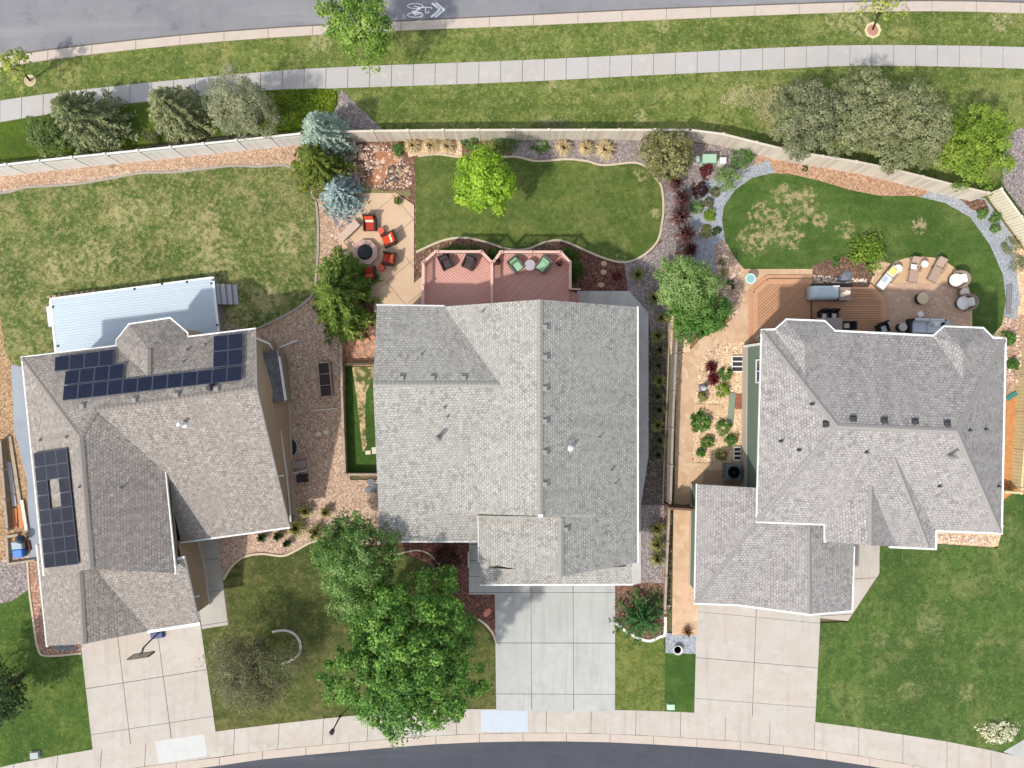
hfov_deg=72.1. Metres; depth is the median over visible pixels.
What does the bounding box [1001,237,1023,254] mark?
gravel shrub
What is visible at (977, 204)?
brown bed by arc
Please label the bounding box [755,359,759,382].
window
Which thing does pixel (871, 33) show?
tree ring
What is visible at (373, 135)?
privacy fence
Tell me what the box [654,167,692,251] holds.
barberry bed
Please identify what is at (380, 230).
side table
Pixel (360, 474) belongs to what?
dog run fence
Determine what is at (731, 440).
garden shrub
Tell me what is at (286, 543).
ornamental grass
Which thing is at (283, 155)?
peach gravel strip
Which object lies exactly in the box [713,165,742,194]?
shrub
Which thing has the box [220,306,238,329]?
lawn edging
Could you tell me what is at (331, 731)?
lamp post
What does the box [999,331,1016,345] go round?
bed plant
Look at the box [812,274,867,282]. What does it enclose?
cobbles
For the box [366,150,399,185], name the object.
rock garden clay
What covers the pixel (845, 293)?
folded cloth
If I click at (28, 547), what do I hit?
flat box
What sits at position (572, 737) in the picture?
rolled kerb
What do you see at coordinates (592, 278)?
brown bed
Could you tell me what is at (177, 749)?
new sidewalk slab
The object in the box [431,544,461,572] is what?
bed plant
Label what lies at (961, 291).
side table
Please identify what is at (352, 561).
tree
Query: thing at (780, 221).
lawn
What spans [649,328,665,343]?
ornamental grass
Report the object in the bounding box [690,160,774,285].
grey gravel strip
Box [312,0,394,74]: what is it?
street tree
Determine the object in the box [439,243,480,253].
hedge
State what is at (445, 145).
ornamental grass
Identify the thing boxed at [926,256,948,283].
chaise lounge
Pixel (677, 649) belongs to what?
planter bowl
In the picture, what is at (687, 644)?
grey gravel square
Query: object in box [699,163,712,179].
shrub
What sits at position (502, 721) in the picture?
pale sidewalk slab
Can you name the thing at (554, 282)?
deck
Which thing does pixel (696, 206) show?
perennial
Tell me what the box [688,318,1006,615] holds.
house
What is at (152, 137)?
shrub
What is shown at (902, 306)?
patio paver field
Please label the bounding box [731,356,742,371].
window well
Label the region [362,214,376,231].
patio chair
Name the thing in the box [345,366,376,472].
dog run lawn
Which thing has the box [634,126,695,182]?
tree
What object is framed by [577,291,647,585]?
side concrete
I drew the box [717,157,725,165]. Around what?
utility box
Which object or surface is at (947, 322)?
side table
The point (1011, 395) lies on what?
teal tarp
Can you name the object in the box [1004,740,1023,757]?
corner walk
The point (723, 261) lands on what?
cobble plant
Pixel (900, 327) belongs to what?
side table
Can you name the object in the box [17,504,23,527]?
plank
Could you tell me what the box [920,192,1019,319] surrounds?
grey gravel arc
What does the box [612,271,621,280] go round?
plant
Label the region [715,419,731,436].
garden shrub
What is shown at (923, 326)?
sofa
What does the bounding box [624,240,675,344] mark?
plum gravel
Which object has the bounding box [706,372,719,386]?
red plant
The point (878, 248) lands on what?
shrub
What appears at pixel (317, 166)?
conifer tree
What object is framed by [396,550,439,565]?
lawn edging
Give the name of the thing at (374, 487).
slate slab
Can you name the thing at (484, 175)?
tree
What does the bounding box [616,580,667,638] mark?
kerb side bed
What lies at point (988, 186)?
gravel shrub
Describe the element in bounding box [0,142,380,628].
gravel yard
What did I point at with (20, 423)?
walk
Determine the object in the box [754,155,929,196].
orange bed
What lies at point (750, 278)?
bird bath
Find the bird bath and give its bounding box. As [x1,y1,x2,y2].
[743,273,755,283]
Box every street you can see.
[0,0,1023,55]
[205,741,877,767]
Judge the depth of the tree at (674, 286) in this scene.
40.33 m
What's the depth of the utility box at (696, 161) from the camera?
43.35 m
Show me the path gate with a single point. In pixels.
(687, 507)
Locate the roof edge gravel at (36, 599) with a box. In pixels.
[29,561,80,654]
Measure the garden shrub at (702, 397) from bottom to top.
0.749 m
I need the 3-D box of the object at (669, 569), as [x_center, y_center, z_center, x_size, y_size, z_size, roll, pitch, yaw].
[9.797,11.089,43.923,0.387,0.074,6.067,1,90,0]
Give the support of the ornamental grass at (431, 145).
on the straw bed at (457, 145)
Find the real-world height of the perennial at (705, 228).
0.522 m
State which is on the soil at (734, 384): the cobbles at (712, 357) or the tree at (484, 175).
the cobbles at (712, 357)
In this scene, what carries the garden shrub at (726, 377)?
on the soil at (734, 384)
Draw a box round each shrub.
[140,128,160,147]
[392,142,405,155]
[460,135,478,149]
[490,135,519,153]
[530,140,550,154]
[664,175,684,192]
[668,205,691,228]
[670,189,693,209]
[674,221,699,247]
[681,242,699,258]
[690,408,711,433]
[692,181,708,200]
[696,447,704,457]
[698,391,708,401]
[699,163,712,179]
[700,435,714,448]
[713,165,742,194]
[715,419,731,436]
[715,449,727,461]
[716,382,730,397]
[717,367,732,381]
[723,434,737,447]
[730,148,755,171]
[764,84,788,100]
[846,229,887,275]
[974,719,1020,743]
[976,208,988,220]
[977,179,997,196]
[988,212,1001,223]
[989,224,1001,233]
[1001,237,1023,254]
[1009,254,1023,271]
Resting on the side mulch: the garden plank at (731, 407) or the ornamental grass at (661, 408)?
the ornamental grass at (661, 408)
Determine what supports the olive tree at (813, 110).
on the verge lawn at (682, 101)
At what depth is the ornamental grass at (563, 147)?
43.50 m
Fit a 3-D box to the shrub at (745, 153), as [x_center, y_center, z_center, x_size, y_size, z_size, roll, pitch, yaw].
[14.275,-13.934,43.378,1.545,1.010,1.566,0,90,0]
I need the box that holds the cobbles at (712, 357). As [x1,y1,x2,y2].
[698,344,734,375]
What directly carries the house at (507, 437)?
on the soil at (420, 256)
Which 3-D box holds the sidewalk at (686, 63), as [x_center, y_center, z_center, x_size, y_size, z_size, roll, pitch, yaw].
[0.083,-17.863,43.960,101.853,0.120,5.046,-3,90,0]
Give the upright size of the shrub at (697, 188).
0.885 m
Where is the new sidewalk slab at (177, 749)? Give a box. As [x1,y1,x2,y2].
[155,734,206,762]
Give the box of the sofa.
[906,318,946,333]
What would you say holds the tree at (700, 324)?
on the soil at (734, 384)
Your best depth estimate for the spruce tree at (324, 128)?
41.36 m
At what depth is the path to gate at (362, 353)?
43.92 m
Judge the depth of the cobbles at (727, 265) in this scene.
43.90 m
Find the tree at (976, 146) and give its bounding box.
[924,100,1017,191]
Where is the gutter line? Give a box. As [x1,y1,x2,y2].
[0,0,1023,56]
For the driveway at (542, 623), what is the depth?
43.90 m
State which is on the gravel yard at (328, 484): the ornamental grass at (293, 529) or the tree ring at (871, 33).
the ornamental grass at (293, 529)
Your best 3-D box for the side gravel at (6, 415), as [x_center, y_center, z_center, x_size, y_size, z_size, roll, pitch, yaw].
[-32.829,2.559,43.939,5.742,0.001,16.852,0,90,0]
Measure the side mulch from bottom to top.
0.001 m
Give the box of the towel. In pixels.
[888,266,897,275]
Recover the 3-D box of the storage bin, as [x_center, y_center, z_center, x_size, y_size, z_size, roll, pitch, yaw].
[-30.629,10.252,43.750,0.660,0.500,0.990,-7,90,0]
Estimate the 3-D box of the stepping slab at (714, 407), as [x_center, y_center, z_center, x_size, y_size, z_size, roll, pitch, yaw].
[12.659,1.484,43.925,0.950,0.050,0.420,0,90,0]
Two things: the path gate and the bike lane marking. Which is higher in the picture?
the bike lane marking
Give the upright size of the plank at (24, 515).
0.050 m
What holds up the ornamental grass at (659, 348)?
on the side mulch
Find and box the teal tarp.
[1006,391,1017,400]
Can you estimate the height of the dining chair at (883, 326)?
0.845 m
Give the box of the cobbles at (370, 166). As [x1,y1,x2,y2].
[354,144,411,189]
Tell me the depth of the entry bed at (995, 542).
43.90 m
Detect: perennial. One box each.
[690,198,703,214]
[699,224,711,237]
[703,208,715,220]
[704,196,712,207]
[709,187,720,198]
[712,227,721,235]
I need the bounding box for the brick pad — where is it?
[735,394,741,408]
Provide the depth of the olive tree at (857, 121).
39.49 m
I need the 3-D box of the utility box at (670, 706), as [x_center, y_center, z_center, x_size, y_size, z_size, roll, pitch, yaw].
[9.901,20.114,43.858,0.500,0.164,0.380,0,90,0]
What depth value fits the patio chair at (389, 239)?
43.43 m
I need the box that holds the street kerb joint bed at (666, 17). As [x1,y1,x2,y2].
[312,3,1020,34]
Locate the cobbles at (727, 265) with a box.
[716,240,742,317]
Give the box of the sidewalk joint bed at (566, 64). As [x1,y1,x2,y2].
[21,45,937,118]
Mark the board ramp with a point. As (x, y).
(1008, 299)
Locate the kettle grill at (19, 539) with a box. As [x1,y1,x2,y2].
[15,535,29,543]
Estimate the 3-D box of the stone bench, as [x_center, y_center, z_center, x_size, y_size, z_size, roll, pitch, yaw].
[-10.087,-9.497,43.754,1.500,0.493,0.500,-44,90,0]
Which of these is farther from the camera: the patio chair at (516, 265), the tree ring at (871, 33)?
the tree ring at (871, 33)
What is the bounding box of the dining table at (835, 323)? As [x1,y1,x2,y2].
[813,318,841,332]
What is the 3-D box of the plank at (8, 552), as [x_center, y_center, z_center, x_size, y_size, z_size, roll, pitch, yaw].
[-31.379,10.361,43.840,0.140,0.200,1.626,-3,90,0]
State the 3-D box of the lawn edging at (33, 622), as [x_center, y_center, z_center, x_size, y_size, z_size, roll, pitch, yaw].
[-29.508,14.452,43.935,2.339,0.130,6.823,-30,90,0]
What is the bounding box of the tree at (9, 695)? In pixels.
[0,653,32,729]
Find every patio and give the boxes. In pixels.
[338,193,421,311]
[872,257,971,326]
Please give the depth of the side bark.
43.93 m
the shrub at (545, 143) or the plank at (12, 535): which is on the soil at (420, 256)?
the shrub at (545, 143)
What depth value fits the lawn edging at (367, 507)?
43.87 m
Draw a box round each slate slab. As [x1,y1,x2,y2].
[365,486,371,493]
[367,478,374,484]
[371,484,377,491]
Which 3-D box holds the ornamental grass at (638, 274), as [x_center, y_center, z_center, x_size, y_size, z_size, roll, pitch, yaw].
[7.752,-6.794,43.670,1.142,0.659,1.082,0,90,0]
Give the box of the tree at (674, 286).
[652,254,726,314]
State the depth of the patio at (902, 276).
43.88 m
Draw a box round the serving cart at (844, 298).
[834,287,850,300]
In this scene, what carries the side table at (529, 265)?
on the deck at (554, 282)
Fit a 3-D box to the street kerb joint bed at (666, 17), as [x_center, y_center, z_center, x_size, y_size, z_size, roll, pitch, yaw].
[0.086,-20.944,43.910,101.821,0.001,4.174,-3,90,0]
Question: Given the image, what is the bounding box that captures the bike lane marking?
[407,2,444,17]
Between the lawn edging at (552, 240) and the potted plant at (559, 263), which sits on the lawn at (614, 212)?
the lawn edging at (552, 240)
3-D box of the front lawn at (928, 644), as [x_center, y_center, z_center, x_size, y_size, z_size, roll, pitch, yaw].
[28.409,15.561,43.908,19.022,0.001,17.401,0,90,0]
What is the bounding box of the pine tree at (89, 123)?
[49,89,143,167]
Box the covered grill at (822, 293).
[805,285,839,300]
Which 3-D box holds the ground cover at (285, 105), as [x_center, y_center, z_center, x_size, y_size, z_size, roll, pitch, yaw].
[-13.962,-16.895,43.861,6.104,0.292,3.134,0,90,0]
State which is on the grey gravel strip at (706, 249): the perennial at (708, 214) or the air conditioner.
the perennial at (708, 214)
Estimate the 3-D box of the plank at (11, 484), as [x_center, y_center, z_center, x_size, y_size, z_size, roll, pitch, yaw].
[-31.200,6.240,43.905,0.260,0.050,2.771,-8,90,0]
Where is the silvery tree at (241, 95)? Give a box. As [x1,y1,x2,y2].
[200,61,285,141]
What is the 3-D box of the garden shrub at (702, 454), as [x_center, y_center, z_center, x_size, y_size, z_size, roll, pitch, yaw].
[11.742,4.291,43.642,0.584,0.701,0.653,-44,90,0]
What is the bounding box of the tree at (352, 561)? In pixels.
[310,507,404,625]
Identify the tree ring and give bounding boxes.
[24,75,35,86]
[864,22,880,38]
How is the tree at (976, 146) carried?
on the verge lawn at (682, 101)
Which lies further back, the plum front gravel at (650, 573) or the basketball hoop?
the plum front gravel at (650, 573)
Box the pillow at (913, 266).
[911,264,916,268]
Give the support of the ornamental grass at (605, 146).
on the gravel bed at (624, 151)
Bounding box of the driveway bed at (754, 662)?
[697,609,820,715]
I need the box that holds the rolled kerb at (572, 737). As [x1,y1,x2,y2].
[137,733,923,767]
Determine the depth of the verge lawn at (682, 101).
43.94 m
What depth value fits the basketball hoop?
41.84 m
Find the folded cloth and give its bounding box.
[840,289,850,296]
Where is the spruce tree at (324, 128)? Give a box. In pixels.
[299,110,360,164]
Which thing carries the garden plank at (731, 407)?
on the soil at (734, 384)
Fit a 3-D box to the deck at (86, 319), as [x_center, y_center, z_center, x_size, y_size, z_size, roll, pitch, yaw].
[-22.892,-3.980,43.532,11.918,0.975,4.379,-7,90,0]
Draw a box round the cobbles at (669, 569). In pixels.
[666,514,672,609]
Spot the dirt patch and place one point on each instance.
(363, 376)
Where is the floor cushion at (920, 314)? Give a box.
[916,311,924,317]
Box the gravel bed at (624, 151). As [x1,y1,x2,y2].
[512,141,649,163]
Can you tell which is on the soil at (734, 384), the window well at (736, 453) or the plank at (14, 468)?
the window well at (736, 453)
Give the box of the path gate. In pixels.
[664,503,694,511]
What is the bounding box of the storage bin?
[11,540,26,557]
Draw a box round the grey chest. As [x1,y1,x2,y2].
[291,460,306,468]
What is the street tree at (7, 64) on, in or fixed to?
on the verge lawn at (682, 101)
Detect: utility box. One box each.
[29,750,40,759]
[667,703,674,709]
[693,156,699,164]
[699,154,716,165]
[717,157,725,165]
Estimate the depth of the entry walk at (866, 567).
43.89 m
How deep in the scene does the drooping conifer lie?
41.83 m
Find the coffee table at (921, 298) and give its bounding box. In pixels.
[914,293,928,304]
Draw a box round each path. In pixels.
[672,269,811,634]
[690,301,736,349]
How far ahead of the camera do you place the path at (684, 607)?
43.89 m
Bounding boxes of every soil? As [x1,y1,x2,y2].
[351,140,705,640]
[668,184,1023,579]
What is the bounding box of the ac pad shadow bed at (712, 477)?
[702,470,740,485]
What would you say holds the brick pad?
on the soil at (734, 384)
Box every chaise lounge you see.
[875,265,898,291]
[906,256,921,283]
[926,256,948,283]
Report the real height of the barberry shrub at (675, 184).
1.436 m
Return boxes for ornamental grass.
[256,532,266,541]
[272,531,283,541]
[282,539,291,547]
[288,517,306,539]
[297,504,313,517]
[305,521,327,543]
[320,507,331,518]
[403,135,421,154]
[421,139,439,155]
[438,139,454,154]
[554,138,572,156]
[578,139,594,157]
[594,138,616,161]
[628,266,645,282]
[646,289,659,305]
[647,519,666,536]
[648,536,665,552]
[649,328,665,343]
[649,550,665,567]
[650,357,665,371]
[650,388,665,402]
[650,417,663,431]
[650,447,665,462]
[651,402,667,417]
[652,343,666,357]
[652,373,666,389]
[652,432,667,447]
[654,311,667,323]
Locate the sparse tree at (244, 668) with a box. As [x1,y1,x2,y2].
[196,623,305,718]
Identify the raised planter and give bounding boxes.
[317,362,333,396]
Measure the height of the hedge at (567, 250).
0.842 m
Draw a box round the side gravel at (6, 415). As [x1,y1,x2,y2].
[0,318,28,559]
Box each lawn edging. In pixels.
[0,164,299,193]
[26,562,81,656]
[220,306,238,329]
[222,539,329,579]
[256,192,318,329]
[272,629,301,663]
[361,502,377,512]
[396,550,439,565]
[416,153,664,262]
[478,618,496,642]
[615,617,666,641]
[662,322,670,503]
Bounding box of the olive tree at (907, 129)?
[860,77,956,175]
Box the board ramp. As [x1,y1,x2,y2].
[1005,284,1011,313]
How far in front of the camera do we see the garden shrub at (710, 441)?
43.61 m
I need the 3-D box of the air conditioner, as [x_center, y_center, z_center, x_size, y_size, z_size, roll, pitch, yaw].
[13.594,5.407,43.513,0.950,0.893,0.950,3,90,0]
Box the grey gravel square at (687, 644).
[665,633,695,653]
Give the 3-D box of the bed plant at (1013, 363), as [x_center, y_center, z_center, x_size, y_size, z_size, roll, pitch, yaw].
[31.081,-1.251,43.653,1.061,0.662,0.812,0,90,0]
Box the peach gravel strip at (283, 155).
[0,145,341,339]
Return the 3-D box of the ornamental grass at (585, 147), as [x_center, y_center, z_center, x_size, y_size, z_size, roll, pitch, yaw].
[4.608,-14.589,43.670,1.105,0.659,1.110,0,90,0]
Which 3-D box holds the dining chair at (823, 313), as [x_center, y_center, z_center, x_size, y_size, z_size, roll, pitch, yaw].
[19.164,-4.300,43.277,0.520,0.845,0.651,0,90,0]
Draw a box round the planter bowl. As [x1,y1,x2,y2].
[673,645,682,654]
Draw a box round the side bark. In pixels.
[1004,395,1023,499]
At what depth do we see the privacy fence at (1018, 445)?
43.55 m
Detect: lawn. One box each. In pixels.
[0,11,1023,233]
[0,166,316,366]
[0,590,92,766]
[201,542,495,731]
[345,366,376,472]
[415,155,661,260]
[616,625,664,710]
[665,653,696,712]
[722,174,1005,334]
[815,494,1023,751]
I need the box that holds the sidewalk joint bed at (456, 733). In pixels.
[57,711,1010,767]
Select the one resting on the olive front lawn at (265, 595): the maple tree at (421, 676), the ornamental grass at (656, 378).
the maple tree at (421, 676)
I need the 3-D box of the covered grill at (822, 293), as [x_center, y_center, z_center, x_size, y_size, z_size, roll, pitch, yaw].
[19.040,-5.571,43.144,1.720,1.112,0.880,0,90,0]
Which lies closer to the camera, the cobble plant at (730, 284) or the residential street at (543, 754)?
the cobble plant at (730, 284)
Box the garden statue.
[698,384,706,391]
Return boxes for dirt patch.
[352,367,373,450]
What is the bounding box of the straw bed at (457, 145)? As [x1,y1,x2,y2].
[408,141,461,156]
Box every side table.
[377,227,384,234]
[378,264,384,271]
[525,260,534,270]
[894,264,901,272]
[895,323,906,331]
[920,261,927,267]
[945,319,950,325]
[956,288,968,296]
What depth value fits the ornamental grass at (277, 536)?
43.47 m
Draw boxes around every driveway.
[81,625,215,750]
[495,585,614,710]
[694,605,819,723]
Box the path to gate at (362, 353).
[340,340,374,365]
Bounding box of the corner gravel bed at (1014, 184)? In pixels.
[1000,128,1023,212]
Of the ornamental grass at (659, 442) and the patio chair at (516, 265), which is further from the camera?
the ornamental grass at (659, 442)
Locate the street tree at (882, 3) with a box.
[845,0,907,29]
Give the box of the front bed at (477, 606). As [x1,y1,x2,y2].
[395,543,494,633]
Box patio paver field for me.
[873,282,969,334]
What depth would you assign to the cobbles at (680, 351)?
43.89 m
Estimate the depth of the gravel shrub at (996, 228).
43.64 m
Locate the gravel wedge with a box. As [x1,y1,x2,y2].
[331,90,382,129]
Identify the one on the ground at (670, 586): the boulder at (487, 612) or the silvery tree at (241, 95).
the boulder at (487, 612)
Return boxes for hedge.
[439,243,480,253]
[485,247,511,258]
[556,247,579,261]
[571,258,584,282]
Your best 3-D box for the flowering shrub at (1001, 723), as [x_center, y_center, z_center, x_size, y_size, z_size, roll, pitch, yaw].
[30.282,21.641,43.658,2.810,0.673,1.520,-12,90,0]
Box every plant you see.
[394,197,400,205]
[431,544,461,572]
[555,260,562,265]
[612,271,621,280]
[705,361,717,374]
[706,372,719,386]
[718,258,724,265]
[721,269,728,275]
[726,280,734,289]
[831,257,839,266]
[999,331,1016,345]
[1006,358,1019,369]
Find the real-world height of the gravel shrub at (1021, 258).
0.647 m
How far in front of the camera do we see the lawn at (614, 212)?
43.91 m
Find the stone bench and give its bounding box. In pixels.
[338,219,359,241]
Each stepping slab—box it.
[695,404,704,410]
[707,404,722,410]
[734,409,741,413]
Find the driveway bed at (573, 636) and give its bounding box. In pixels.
[495,592,614,708]
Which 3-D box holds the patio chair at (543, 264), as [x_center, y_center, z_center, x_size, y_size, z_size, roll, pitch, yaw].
[1.887,-7.143,42.014,0.740,0.872,0.891,38,90,0]
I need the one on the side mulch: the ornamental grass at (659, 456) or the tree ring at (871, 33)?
the ornamental grass at (659, 456)
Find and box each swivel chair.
[947,270,970,288]
[955,293,978,311]
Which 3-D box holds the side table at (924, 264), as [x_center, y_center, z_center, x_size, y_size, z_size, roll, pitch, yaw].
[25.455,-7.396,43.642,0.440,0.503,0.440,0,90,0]
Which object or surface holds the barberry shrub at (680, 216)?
on the barberry bed at (668, 232)
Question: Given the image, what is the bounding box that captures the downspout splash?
[310,407,337,410]
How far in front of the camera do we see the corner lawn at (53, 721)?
43.91 m
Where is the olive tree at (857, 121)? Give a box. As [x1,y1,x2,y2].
[826,63,906,158]
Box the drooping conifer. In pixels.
[311,245,382,349]
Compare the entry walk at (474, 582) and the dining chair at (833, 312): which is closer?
the dining chair at (833, 312)
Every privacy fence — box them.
[300,128,691,141]
[686,128,989,201]
[987,187,1023,246]
[1004,490,1022,494]
[1010,330,1023,490]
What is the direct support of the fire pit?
on the fire pit patio at (390, 215)
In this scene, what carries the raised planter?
on the gravel yard at (328, 484)
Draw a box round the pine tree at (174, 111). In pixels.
[147,84,220,146]
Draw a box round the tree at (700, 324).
[665,282,734,346]
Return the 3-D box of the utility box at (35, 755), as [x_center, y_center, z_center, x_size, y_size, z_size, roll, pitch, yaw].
[-29.708,23.113,43.838,0.580,0.204,0.460,-6,90,0]
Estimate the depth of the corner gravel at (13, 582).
43.93 m
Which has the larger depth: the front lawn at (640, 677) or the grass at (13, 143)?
the grass at (13, 143)
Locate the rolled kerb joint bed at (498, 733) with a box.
[138,733,924,767]
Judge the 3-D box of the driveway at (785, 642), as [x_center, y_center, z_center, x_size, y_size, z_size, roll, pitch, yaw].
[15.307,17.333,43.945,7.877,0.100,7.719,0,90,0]
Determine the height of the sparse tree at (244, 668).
4.797 m
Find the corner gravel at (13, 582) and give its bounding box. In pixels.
[0,562,27,603]
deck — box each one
[46,276,238,352]
[421,249,492,305]
[492,250,580,302]
[748,275,811,342]
[810,283,886,334]
[812,257,873,283]
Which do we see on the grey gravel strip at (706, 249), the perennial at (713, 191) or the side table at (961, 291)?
the perennial at (713, 191)
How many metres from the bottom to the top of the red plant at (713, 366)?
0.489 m
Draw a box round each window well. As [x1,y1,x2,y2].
[292,438,297,456]
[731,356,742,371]
[733,447,740,460]
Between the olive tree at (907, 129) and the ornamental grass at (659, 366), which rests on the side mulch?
the ornamental grass at (659, 366)
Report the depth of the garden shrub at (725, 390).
43.59 m
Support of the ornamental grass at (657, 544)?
on the plum front gravel at (650, 573)
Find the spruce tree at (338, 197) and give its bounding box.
[318,172,366,224]
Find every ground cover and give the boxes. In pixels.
[244,88,336,136]
[530,118,574,128]
[720,91,775,127]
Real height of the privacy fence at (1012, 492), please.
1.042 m
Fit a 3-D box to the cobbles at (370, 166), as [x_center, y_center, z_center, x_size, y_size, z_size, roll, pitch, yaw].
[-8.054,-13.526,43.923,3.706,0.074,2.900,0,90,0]
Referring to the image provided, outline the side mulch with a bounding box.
[641,316,667,504]
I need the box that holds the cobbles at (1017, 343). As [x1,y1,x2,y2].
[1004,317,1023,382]
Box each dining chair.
[817,308,830,317]
[829,308,840,317]
[842,321,856,329]
[874,320,890,331]
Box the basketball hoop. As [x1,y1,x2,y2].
[127,631,164,662]
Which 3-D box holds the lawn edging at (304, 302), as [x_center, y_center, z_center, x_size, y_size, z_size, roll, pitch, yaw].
[-13.098,-7.204,43.935,2.645,0.130,9.364,22,90,0]
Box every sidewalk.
[0,45,1023,121]
[0,709,1023,767]
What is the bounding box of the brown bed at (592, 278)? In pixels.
[560,242,627,292]
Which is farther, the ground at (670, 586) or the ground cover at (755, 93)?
the ground at (670, 586)
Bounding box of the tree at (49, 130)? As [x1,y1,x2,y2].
[22,113,71,158]
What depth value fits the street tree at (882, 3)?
41.13 m
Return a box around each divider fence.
[662,506,670,613]
[666,318,677,504]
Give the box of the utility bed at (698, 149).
[689,143,756,184]
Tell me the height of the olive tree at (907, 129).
5.757 m
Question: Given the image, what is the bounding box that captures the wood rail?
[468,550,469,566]
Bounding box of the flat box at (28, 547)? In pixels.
[25,540,31,550]
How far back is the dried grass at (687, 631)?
43.61 m
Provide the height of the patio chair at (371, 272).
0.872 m
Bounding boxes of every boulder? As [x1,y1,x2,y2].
[484,608,490,616]
[838,271,851,282]
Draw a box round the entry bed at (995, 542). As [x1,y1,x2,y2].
[937,525,1003,545]
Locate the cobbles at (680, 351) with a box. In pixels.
[677,331,689,363]
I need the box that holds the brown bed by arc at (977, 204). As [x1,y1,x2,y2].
[961,199,989,211]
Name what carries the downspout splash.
on the gravel yard at (328, 484)
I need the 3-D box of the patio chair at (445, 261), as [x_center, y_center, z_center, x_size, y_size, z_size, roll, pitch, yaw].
[-3.956,-7.291,41.964,0.720,0.872,0.851,-25,90,0]
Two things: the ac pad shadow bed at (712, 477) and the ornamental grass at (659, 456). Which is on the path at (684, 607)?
the ac pad shadow bed at (712, 477)
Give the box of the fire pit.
[353,240,377,264]
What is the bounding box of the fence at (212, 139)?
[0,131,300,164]
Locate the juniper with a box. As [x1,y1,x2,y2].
[608,586,670,645]
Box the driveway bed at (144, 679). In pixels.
[81,638,210,742]
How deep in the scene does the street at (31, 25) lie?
43.99 m
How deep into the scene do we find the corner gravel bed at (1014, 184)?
43.93 m
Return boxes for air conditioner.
[722,463,741,479]
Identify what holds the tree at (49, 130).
on the grass at (13, 143)
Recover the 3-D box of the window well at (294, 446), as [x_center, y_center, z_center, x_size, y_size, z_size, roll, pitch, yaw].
[-13.781,3.960,43.890,0.840,0.120,1.176,0,90,0]
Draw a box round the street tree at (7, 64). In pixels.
[0,45,31,90]
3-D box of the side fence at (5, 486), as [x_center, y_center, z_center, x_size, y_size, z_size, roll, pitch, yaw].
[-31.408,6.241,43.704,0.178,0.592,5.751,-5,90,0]
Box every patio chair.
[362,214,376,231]
[362,266,376,280]
[380,229,397,247]
[381,251,396,266]
[437,253,454,270]
[461,253,477,270]
[506,254,524,274]
[535,254,552,274]
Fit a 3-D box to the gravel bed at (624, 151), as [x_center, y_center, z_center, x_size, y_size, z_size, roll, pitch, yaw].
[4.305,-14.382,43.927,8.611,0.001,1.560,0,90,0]
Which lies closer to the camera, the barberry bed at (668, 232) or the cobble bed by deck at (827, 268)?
the cobble bed by deck at (827, 268)
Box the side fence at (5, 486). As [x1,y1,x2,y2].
[0,438,12,531]
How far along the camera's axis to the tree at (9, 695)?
40.98 m
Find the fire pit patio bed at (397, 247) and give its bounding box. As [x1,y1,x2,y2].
[349,195,420,304]
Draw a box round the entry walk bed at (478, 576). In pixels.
[469,544,496,592]
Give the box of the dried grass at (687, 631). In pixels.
[681,626,692,636]
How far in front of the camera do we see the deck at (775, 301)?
43.68 m
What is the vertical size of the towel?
0.040 m
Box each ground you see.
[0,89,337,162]
[42,138,1023,755]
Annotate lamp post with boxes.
[329,715,340,734]
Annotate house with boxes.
[21,317,306,646]
[373,299,638,585]
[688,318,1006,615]
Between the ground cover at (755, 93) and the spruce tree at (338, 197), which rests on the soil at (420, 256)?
the spruce tree at (338, 197)
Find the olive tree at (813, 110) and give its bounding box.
[768,78,846,164]
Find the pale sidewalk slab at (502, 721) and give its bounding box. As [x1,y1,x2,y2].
[481,710,527,731]
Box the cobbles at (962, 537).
[938,532,995,544]
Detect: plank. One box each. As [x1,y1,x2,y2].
[5,538,10,562]
[6,462,16,505]
[6,533,19,537]
[7,558,36,564]
[8,436,21,503]
[12,508,17,527]
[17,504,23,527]
[20,500,28,531]
[727,393,735,424]
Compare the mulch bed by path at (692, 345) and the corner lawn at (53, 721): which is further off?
the mulch bed by path at (692, 345)
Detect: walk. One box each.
[11,365,39,558]
[199,538,227,628]
[469,543,496,594]
[819,544,878,620]
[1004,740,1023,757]
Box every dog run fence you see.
[339,345,347,475]
[342,362,373,364]
[345,472,376,475]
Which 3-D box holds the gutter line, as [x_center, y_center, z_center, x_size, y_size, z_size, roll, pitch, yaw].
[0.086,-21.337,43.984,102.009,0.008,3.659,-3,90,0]
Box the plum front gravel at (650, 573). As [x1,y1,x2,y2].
[641,505,664,582]
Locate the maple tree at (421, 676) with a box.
[315,563,492,749]
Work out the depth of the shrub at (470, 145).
43.68 m
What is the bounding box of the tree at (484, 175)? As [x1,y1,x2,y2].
[451,139,517,217]
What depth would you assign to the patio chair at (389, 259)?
43.43 m
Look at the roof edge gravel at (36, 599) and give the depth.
43.92 m
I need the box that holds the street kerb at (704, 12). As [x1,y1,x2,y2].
[0,1,1023,67]
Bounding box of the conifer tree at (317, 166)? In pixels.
[288,141,359,201]

